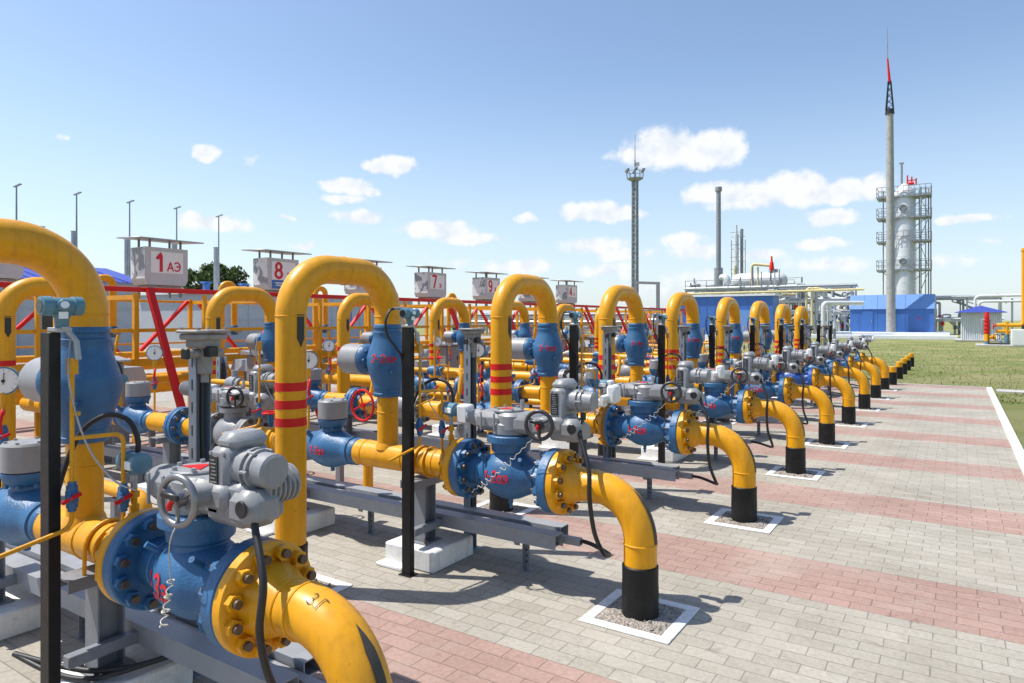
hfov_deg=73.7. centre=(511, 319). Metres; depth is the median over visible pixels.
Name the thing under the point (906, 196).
process column
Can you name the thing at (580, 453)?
pipe stand
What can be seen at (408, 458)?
instrument post
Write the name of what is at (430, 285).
numbered box
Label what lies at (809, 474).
kerb frame
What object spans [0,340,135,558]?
impulse tubing
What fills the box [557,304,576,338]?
pipe arch
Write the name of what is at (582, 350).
impulse tubing
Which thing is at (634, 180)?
floodlight mast
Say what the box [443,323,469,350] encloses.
welded ball valve
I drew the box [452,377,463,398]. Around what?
flange pair
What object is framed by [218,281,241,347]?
vent pipe
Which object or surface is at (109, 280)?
vent pipe
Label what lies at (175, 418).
flange pair
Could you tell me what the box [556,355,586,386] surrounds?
gate valve
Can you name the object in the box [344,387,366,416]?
flange pair
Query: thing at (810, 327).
junction box
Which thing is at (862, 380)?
pipe elbow
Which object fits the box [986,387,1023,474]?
kerb
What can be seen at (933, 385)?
kerb
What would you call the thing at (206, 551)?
ball valve
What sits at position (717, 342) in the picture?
impulse tubing
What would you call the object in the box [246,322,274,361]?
welded ball valve
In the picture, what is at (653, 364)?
welded ball valve
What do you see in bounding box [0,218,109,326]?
pipe arch
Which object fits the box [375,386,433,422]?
gate valve
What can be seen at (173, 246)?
slim mast
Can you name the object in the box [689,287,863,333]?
overhead pipe
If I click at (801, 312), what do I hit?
pipe arch
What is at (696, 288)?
steel pipe rack
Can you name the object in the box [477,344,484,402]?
pressure gauge
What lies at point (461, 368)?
branch pipe
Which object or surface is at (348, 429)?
pipe stand
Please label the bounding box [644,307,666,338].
steel pipe rack
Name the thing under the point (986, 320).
relief valve
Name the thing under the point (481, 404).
welded ball valve
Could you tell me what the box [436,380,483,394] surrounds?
link pipe
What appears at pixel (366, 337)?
welded ball valve
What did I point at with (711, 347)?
instrument post
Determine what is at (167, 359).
pipe rack
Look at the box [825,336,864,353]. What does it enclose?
electric actuator
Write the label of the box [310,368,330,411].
welded ball valve
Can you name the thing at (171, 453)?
pipe stand
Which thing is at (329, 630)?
pipe elbow
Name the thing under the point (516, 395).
gate valve
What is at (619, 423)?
ball valve
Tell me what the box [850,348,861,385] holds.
power cable
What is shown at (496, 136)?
sky
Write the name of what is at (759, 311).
pipe arch
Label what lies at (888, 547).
block paving
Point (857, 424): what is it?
kerb frame
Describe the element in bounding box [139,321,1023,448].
lawn
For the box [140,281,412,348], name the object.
panel building
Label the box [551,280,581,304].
numbered box
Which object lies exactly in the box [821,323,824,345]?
impulse tubing
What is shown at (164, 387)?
header pipe
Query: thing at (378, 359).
welded ball valve
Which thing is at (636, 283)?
steel portal
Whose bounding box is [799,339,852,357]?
electric actuator
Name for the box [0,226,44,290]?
numbered box
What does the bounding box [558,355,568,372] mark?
welded ball valve
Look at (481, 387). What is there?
handwheel gear
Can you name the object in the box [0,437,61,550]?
welded ball valve
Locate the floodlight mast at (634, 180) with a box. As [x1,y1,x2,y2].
[625,160,644,293]
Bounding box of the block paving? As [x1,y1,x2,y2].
[0,371,1023,682]
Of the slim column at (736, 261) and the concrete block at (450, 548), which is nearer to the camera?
the concrete block at (450, 548)
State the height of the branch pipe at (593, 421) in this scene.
0.637 m
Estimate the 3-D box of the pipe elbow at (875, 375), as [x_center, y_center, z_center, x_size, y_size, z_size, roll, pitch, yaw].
[7.716,1.274,14.929,0.633,0.953,0.396,0,0,33]
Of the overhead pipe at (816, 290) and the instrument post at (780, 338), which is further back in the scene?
the overhead pipe at (816, 290)
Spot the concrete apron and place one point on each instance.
(911, 337)
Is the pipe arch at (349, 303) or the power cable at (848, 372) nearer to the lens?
the pipe arch at (349, 303)
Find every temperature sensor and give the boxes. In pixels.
[61,412,152,512]
[116,360,127,406]
[414,378,458,447]
[567,362,607,442]
[584,337,593,357]
[654,353,682,383]
[704,347,732,392]
[749,343,769,357]
[775,340,796,353]
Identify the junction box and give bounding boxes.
[176,327,230,382]
[459,327,485,356]
[600,325,618,346]
[678,325,691,342]
[722,325,734,339]
[761,325,769,337]
[787,325,794,335]
[807,325,813,334]
[822,325,828,333]
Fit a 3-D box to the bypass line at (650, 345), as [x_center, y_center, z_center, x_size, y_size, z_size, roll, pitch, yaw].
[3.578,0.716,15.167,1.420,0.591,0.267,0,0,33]
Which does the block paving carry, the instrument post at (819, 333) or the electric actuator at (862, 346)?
the instrument post at (819, 333)
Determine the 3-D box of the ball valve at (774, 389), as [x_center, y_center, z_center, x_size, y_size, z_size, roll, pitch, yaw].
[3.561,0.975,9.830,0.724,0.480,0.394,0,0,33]
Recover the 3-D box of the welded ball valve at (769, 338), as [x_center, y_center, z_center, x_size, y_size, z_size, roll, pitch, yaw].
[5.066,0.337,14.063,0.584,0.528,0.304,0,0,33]
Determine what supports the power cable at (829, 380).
hanging from the electric actuator at (816, 357)
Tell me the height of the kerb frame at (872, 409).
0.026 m
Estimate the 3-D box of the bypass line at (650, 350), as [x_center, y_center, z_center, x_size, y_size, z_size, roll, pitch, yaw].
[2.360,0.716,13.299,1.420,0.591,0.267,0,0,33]
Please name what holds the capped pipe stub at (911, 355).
on the lawn at (1014, 412)
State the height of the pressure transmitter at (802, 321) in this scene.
0.547 m
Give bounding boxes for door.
[740,310,749,332]
[862,310,872,330]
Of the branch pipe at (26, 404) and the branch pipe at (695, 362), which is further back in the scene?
the branch pipe at (695, 362)
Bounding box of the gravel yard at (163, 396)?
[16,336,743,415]
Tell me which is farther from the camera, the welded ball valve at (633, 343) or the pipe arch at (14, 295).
the welded ball valve at (633, 343)
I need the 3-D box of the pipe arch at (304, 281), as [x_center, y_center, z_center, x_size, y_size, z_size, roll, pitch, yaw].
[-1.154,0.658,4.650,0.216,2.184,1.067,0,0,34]
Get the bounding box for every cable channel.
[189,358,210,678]
[216,356,226,411]
[464,344,481,551]
[477,339,483,432]
[603,334,611,473]
[680,332,685,361]
[702,328,704,341]
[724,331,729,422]
[761,330,765,352]
[788,329,791,345]
[807,329,810,347]
[823,328,825,344]
[833,328,835,338]
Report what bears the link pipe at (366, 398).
on the pipe stand at (348, 429)
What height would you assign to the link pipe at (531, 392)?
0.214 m
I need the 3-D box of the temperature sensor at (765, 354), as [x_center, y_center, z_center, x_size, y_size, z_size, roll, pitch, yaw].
[4.266,0.776,11.850,0.426,0.749,0.143,0,0,5]
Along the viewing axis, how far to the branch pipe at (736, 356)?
12.05 m
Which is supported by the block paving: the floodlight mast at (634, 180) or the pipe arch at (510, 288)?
the pipe arch at (510, 288)
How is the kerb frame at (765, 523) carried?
on the block paving
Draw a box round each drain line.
[61,464,152,517]
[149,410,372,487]
[367,411,490,442]
[414,382,539,404]
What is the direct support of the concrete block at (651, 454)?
on the block paving
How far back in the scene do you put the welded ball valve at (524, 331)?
14.43 m
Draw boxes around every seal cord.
[159,528,175,627]
[472,439,531,492]
[619,404,664,441]
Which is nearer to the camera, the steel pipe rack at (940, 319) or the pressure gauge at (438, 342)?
the pressure gauge at (438, 342)
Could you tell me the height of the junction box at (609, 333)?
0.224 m
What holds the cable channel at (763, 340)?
on the block paving
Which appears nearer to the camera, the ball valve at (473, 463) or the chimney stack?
the ball valve at (473, 463)
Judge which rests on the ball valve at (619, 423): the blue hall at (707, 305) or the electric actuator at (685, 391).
the electric actuator at (685, 391)
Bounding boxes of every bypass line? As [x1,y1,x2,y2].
[211,368,274,392]
[365,356,463,402]
[479,358,556,376]
[563,345,621,375]
[623,342,657,352]
[649,344,703,353]
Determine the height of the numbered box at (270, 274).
0.894 m
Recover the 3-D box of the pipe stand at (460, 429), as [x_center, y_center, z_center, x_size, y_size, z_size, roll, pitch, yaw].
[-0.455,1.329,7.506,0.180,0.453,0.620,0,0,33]
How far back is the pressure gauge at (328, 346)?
8.55 m
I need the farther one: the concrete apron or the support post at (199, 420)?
the concrete apron
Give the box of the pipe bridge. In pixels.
[973,294,1020,328]
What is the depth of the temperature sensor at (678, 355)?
8.34 m
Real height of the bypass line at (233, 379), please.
0.591 m
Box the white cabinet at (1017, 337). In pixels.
[1011,329,1023,345]
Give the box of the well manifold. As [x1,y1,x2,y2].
[981,248,1023,344]
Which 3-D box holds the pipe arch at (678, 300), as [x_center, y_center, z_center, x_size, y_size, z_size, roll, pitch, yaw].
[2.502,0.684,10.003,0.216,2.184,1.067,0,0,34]
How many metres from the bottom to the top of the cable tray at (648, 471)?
0.318 m
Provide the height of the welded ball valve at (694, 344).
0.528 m
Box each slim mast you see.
[13,183,21,219]
[70,192,81,247]
[124,200,134,275]
[171,206,180,248]
[213,214,222,289]
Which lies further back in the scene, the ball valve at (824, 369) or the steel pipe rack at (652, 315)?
the steel pipe rack at (652, 315)
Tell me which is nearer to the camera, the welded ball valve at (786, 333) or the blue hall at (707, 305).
the welded ball valve at (786, 333)
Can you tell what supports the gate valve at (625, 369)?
attached to the link pipe at (646, 371)
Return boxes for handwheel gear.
[350,389,376,421]
[462,381,485,399]
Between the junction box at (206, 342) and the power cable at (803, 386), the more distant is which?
the power cable at (803, 386)
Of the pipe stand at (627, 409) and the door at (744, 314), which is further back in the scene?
the door at (744, 314)
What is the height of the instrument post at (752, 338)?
1.650 m
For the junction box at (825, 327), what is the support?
attached to the cable channel at (824, 332)
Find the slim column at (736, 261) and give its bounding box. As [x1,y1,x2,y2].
[730,225,745,283]
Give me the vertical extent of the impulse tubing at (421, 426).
0.841 m
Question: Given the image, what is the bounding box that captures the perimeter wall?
[413,315,820,329]
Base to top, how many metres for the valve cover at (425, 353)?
1.120 m
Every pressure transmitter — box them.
[36,296,85,359]
[384,307,419,364]
[560,311,581,348]
[653,314,667,344]
[705,316,716,338]
[747,317,756,337]
[777,318,784,334]
[798,319,804,331]
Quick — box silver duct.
[821,301,864,338]
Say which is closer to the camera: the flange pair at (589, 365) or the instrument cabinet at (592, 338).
the flange pair at (589, 365)
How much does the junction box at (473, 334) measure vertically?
0.224 m
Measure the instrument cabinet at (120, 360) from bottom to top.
1.270 m
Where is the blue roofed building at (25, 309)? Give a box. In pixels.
[0,267,139,355]
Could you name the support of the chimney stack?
on the lawn at (1014, 412)
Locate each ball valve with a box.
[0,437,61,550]
[18,327,121,443]
[102,510,273,649]
[109,333,113,352]
[113,380,158,433]
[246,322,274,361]
[307,397,363,470]
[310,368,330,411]
[337,324,401,397]
[360,332,372,343]
[414,359,432,393]
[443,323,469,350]
[449,432,560,512]
[477,380,524,408]
[484,367,512,379]
[512,323,531,337]
[512,323,562,376]
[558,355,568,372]
[561,329,579,339]
[578,366,597,407]
[600,399,682,453]
[615,323,648,365]
[643,359,657,383]
[644,323,648,337]
[679,323,702,358]
[680,382,746,423]
[698,353,708,368]
[715,324,743,353]
[730,371,785,403]
[743,324,772,349]
[767,363,813,385]
[771,324,793,345]
[793,324,808,343]
[801,361,833,374]
[822,356,848,366]
[837,352,860,360]
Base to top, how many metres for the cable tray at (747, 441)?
0.318 m
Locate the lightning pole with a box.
[885,27,895,331]
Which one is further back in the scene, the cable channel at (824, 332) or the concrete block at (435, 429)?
the cable channel at (824, 332)
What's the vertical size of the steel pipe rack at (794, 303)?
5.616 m
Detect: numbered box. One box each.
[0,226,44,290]
[116,236,203,297]
[242,249,311,292]
[344,259,392,295]
[406,266,454,303]
[465,271,507,305]
[518,277,548,306]
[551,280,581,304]
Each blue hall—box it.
[679,293,781,341]
[836,294,950,335]
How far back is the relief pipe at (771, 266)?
75.36 m
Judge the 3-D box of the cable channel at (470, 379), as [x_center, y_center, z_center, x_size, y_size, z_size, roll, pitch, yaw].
[-0.291,0.920,5.060,0.166,1.560,0.120,0,0,33]
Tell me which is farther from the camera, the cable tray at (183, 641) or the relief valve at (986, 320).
the relief valve at (986, 320)
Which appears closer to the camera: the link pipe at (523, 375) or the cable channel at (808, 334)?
the link pipe at (523, 375)
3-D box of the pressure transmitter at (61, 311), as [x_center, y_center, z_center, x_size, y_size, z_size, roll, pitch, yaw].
[-1.811,0.033,2.740,0.118,0.257,0.159,0,0,33]
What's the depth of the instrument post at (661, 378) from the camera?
8.11 m
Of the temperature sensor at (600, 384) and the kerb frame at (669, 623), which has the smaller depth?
the kerb frame at (669, 623)
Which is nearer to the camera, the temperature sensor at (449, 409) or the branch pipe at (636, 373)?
the temperature sensor at (449, 409)
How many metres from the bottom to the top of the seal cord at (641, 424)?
0.414 m
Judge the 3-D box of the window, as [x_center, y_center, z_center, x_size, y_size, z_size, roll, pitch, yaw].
[-20.484,-0.100,30.782,0.060,1.200,1.200,0,0,33]
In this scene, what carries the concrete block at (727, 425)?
on the block paving
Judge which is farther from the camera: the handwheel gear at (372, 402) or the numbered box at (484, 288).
the numbered box at (484, 288)
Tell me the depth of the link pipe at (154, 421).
6.54 m
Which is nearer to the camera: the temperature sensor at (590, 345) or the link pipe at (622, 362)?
the link pipe at (622, 362)
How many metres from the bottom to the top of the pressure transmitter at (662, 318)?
0.547 m
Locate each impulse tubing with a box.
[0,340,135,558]
[222,332,274,433]
[388,332,452,462]
[416,332,454,406]
[514,330,536,388]
[577,329,603,414]
[643,325,657,368]
[666,327,676,386]
[715,325,727,369]
[755,325,761,356]
[804,326,808,349]
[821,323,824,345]
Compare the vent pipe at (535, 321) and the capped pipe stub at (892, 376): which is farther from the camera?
the vent pipe at (535, 321)
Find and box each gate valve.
[211,406,269,448]
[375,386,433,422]
[483,374,528,402]
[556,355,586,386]
[615,356,645,375]
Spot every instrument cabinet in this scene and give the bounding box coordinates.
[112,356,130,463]
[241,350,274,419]
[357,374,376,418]
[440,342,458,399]
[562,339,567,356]
[587,335,594,352]
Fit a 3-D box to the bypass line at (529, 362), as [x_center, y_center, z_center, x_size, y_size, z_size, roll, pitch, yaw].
[0.029,0.716,9.721,1.420,0.591,0.267,0,0,33]
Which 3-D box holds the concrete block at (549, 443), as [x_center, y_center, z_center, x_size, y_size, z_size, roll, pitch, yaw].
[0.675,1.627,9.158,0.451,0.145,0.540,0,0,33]
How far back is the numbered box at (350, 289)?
13.75 m
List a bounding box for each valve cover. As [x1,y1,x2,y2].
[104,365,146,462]
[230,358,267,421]
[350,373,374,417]
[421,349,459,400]
[485,345,490,357]
[579,340,589,352]
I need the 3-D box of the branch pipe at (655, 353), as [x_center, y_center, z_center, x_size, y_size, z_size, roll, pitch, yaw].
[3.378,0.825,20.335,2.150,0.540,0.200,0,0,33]
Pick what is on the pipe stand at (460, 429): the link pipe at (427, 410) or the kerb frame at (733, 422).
the link pipe at (427, 410)
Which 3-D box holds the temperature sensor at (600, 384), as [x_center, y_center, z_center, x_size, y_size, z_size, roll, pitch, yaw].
[0.721,0.776,6.497,0.426,0.749,0.143,0,0,-6]
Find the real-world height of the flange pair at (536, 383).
0.350 m
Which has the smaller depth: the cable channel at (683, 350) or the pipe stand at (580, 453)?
the pipe stand at (580, 453)
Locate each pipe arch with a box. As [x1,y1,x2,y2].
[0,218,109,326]
[0,277,55,487]
[205,286,275,449]
[275,255,400,557]
[337,293,373,392]
[429,298,468,400]
[489,274,557,511]
[512,301,529,322]
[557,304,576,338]
[594,308,615,350]
[598,285,643,457]
[665,292,698,416]
[716,297,739,421]
[749,301,769,356]
[775,304,790,362]
[794,306,808,349]
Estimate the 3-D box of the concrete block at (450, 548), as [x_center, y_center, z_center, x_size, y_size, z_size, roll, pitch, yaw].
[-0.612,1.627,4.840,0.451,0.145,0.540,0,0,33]
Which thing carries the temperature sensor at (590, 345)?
attached to the branch pipe at (565, 359)
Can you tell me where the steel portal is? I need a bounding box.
[634,281,659,348]
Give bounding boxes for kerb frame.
[313,574,352,592]
[477,500,539,514]
[578,589,699,644]
[701,420,737,424]
[703,508,783,533]
[765,466,824,480]
[805,439,849,448]
[834,421,868,427]
[856,407,880,411]
[870,397,889,399]
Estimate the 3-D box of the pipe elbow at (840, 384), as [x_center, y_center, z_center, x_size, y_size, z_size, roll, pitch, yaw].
[5.311,1.274,11.244,0.633,0.953,0.396,0,0,33]
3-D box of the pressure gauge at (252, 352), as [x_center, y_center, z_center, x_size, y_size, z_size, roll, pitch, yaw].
[-3.498,0.684,9.339,0.152,0.671,0.131,0,0,-38]
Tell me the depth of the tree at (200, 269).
65.38 m
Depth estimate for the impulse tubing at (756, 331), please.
11.72 m
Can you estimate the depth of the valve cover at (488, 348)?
15.40 m
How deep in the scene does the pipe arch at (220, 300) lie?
8.55 m
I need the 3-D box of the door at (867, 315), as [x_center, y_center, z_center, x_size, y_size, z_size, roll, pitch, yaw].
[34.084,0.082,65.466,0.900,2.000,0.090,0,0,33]
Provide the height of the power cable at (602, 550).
0.897 m
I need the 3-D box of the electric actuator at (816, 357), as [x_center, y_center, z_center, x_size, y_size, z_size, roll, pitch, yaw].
[4.827,0.550,11.477,1.109,0.370,0.460,0,0,25]
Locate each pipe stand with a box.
[0,540,16,605]
[61,564,175,675]
[150,435,180,463]
[307,457,311,509]
[342,414,356,436]
[400,474,442,545]
[443,393,451,424]
[453,422,463,438]
[524,382,534,408]
[578,434,592,468]
[624,406,632,415]
[653,409,672,447]
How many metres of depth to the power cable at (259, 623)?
2.24 m
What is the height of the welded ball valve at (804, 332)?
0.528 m
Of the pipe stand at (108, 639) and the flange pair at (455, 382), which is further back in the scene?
the flange pair at (455, 382)
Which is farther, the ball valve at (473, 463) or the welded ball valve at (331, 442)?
the welded ball valve at (331, 442)
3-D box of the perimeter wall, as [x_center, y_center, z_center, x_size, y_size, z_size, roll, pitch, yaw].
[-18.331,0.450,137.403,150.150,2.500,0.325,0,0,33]
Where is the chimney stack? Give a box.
[714,186,730,286]
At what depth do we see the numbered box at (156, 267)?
10.24 m
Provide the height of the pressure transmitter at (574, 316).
0.547 m
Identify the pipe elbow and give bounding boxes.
[212,539,391,682]
[545,449,658,621]
[676,410,756,522]
[743,389,805,474]
[783,377,834,444]
[812,368,855,424]
[833,361,870,408]
[848,356,880,397]
[860,352,889,389]
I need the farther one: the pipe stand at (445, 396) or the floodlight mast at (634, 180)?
the floodlight mast at (634, 180)
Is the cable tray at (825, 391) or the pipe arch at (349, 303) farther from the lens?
the cable tray at (825, 391)
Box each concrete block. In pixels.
[0,585,39,640]
[61,643,192,682]
[130,482,156,504]
[246,501,334,536]
[376,528,472,573]
[428,424,456,436]
[538,438,568,448]
[638,444,687,461]
[702,421,731,429]
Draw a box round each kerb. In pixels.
[850,381,985,387]
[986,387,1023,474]
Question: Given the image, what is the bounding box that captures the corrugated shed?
[954,306,1006,341]
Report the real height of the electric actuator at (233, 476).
0.325 m
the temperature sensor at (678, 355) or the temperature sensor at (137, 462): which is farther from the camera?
the temperature sensor at (678, 355)
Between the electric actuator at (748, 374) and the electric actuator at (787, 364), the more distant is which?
the electric actuator at (787, 364)
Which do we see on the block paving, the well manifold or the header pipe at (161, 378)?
the header pipe at (161, 378)
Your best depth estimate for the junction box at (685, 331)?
8.60 m
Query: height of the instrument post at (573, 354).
1.650 m
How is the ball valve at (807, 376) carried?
attached to the pipe elbow at (840, 384)
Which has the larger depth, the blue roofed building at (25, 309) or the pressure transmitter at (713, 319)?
the blue roofed building at (25, 309)
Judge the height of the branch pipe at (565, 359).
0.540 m
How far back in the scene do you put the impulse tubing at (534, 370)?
9.21 m
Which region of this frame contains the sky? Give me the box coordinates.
[0,0,1023,320]
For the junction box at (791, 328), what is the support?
attached to the cable channel at (789, 336)
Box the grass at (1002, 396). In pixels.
[772,342,1023,403]
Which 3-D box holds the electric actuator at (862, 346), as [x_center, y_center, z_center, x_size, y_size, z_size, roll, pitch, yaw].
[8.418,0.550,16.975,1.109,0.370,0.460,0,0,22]
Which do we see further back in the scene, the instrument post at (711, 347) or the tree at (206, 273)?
the tree at (206, 273)
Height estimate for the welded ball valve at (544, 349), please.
0.528 m
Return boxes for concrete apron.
[811,334,957,339]
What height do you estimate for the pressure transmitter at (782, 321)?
0.547 m
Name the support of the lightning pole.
on the lawn at (1014, 412)
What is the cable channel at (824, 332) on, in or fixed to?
on the block paving
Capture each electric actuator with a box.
[144,428,300,528]
[179,364,274,409]
[457,378,620,442]
[603,361,724,404]
[705,352,777,384]
[730,346,811,372]
[767,342,835,364]
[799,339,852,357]
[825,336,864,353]
[826,335,874,349]
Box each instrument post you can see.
[40,332,60,682]
[398,327,417,577]
[569,325,578,503]
[658,325,664,462]
[709,325,714,423]
[750,325,754,352]
[779,325,782,353]
[800,325,803,349]
[817,325,820,387]
[829,325,831,342]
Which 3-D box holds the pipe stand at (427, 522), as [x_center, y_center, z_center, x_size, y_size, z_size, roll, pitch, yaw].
[-0.553,1.329,4.920,0.180,0.453,0.620,0,0,33]
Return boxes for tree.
[182,264,223,289]
[192,261,230,288]
[218,265,250,286]
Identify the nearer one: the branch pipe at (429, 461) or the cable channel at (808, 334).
the branch pipe at (429, 461)
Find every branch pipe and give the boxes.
[19,396,116,424]
[33,441,157,603]
[245,362,274,395]
[321,372,370,386]
[351,397,466,496]
[414,351,484,379]
[485,361,536,371]
[524,376,613,445]
[561,357,591,364]
[579,354,626,358]
[615,352,657,354]
[615,366,694,411]
[688,358,739,394]
[730,353,776,382]
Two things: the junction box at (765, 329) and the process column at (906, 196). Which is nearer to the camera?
the junction box at (765, 329)
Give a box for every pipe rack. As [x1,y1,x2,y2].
[0,282,685,445]
[471,312,627,334]
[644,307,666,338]
[684,267,802,323]
[767,283,858,333]
[936,293,1006,334]
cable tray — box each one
[5,543,326,682]
[104,442,582,572]
[273,420,692,499]
[414,422,750,460]
[597,405,779,435]
[730,395,814,406]
[810,389,833,402]
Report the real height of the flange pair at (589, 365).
0.350 m
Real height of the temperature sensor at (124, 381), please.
0.749 m
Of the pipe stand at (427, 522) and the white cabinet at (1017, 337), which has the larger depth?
the white cabinet at (1017, 337)
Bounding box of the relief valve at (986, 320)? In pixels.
[984,312,999,343]
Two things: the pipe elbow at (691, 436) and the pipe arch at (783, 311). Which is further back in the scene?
the pipe arch at (783, 311)
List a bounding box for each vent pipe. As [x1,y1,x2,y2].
[99,274,120,336]
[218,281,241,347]
[313,286,331,349]
[447,293,456,330]
[534,306,537,335]
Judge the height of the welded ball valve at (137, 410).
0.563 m
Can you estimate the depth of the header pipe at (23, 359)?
11.45 m
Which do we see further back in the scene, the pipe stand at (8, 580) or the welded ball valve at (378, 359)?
the welded ball valve at (378, 359)
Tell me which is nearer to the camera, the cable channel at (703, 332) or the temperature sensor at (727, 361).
the temperature sensor at (727, 361)
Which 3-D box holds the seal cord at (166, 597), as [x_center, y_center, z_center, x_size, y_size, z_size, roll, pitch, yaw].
[-1.204,0.902,2.410,0.042,0.407,0.173,0,0,-40]
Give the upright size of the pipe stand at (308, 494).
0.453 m
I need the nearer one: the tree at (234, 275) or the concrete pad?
the concrete pad
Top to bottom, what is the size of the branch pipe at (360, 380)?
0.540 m
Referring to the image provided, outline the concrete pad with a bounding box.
[975,343,1023,346]
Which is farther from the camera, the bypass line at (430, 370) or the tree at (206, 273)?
the tree at (206, 273)
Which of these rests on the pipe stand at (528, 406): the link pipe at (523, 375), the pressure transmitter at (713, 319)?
the link pipe at (523, 375)
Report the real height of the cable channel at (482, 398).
1.560 m
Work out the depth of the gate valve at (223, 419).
5.92 m
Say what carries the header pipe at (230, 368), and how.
on the block paving
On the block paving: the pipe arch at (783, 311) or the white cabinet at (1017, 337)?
the pipe arch at (783, 311)
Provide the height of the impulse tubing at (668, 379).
0.841 m
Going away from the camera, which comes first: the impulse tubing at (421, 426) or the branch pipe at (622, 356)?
the impulse tubing at (421, 426)
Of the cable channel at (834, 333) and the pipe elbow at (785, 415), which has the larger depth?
the cable channel at (834, 333)
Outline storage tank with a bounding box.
[719,269,794,286]
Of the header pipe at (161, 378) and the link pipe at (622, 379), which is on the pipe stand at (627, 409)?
the link pipe at (622, 379)
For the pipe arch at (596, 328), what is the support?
on the block paving
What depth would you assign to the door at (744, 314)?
54.64 m
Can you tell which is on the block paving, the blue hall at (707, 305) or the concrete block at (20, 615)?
the concrete block at (20, 615)
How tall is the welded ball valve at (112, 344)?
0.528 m
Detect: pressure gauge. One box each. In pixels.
[0,367,18,487]
[146,345,162,411]
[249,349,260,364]
[307,351,317,430]
[322,340,334,391]
[432,336,441,377]
[445,342,452,367]
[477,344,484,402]
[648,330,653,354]
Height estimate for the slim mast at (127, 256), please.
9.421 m
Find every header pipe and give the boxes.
[16,333,624,362]
[16,341,656,393]
[16,349,587,404]
[140,337,653,390]
[145,340,655,374]
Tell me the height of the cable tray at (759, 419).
0.318 m
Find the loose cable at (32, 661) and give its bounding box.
[12,651,168,681]
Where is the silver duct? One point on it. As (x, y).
(829, 304)
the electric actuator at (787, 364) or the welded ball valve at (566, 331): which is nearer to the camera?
the electric actuator at (787, 364)
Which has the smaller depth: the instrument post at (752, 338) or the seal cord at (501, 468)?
the seal cord at (501, 468)
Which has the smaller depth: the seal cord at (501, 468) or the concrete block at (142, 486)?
the seal cord at (501, 468)
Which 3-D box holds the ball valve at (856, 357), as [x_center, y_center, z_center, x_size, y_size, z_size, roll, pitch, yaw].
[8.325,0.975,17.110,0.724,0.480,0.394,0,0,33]
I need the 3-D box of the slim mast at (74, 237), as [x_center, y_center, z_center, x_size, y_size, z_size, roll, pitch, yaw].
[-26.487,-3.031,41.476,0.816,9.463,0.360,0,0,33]
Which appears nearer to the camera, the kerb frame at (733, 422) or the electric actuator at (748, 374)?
the electric actuator at (748, 374)
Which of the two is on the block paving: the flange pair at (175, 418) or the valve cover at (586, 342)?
the valve cover at (586, 342)
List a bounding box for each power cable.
[251,488,322,682]
[578,419,611,557]
[693,389,718,484]
[751,372,773,447]
[798,364,807,424]
[815,357,831,404]
[834,351,849,393]
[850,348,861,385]
[867,344,872,379]
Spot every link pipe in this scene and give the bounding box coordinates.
[145,412,188,436]
[254,426,274,451]
[324,392,376,411]
[421,400,463,419]
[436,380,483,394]
[512,371,530,381]
[521,385,539,399]
[615,359,648,366]
[615,376,629,383]
[643,367,650,375]
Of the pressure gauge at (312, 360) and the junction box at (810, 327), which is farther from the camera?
the junction box at (810, 327)
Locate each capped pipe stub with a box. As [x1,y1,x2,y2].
[889,366,896,384]
[896,362,902,378]
[901,358,906,374]
[905,356,910,370]
[909,353,913,366]
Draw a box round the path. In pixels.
[996,389,1023,392]
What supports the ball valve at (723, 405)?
attached to the pipe elbow at (785, 415)
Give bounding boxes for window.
[42,315,52,329]
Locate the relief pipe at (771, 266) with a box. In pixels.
[751,256,773,293]
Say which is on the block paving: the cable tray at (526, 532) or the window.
the cable tray at (526, 532)
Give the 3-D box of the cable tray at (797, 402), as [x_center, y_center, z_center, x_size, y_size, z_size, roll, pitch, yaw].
[2.700,1.541,13.241,5.862,0.318,0.288,0,0,33]
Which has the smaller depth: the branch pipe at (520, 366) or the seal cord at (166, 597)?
the seal cord at (166, 597)
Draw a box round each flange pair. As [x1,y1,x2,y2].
[162,407,188,444]
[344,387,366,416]
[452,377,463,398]
[529,367,539,385]
[585,361,597,369]
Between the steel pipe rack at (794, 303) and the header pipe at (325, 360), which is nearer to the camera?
the header pipe at (325, 360)
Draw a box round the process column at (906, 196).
[876,162,931,294]
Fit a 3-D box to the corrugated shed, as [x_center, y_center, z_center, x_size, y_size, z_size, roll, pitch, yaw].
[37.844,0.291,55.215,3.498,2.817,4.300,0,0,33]
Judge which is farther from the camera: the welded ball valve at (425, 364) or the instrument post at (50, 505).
the welded ball valve at (425, 364)
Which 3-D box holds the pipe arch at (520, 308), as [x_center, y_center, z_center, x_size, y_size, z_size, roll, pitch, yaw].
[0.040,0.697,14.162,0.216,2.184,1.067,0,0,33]

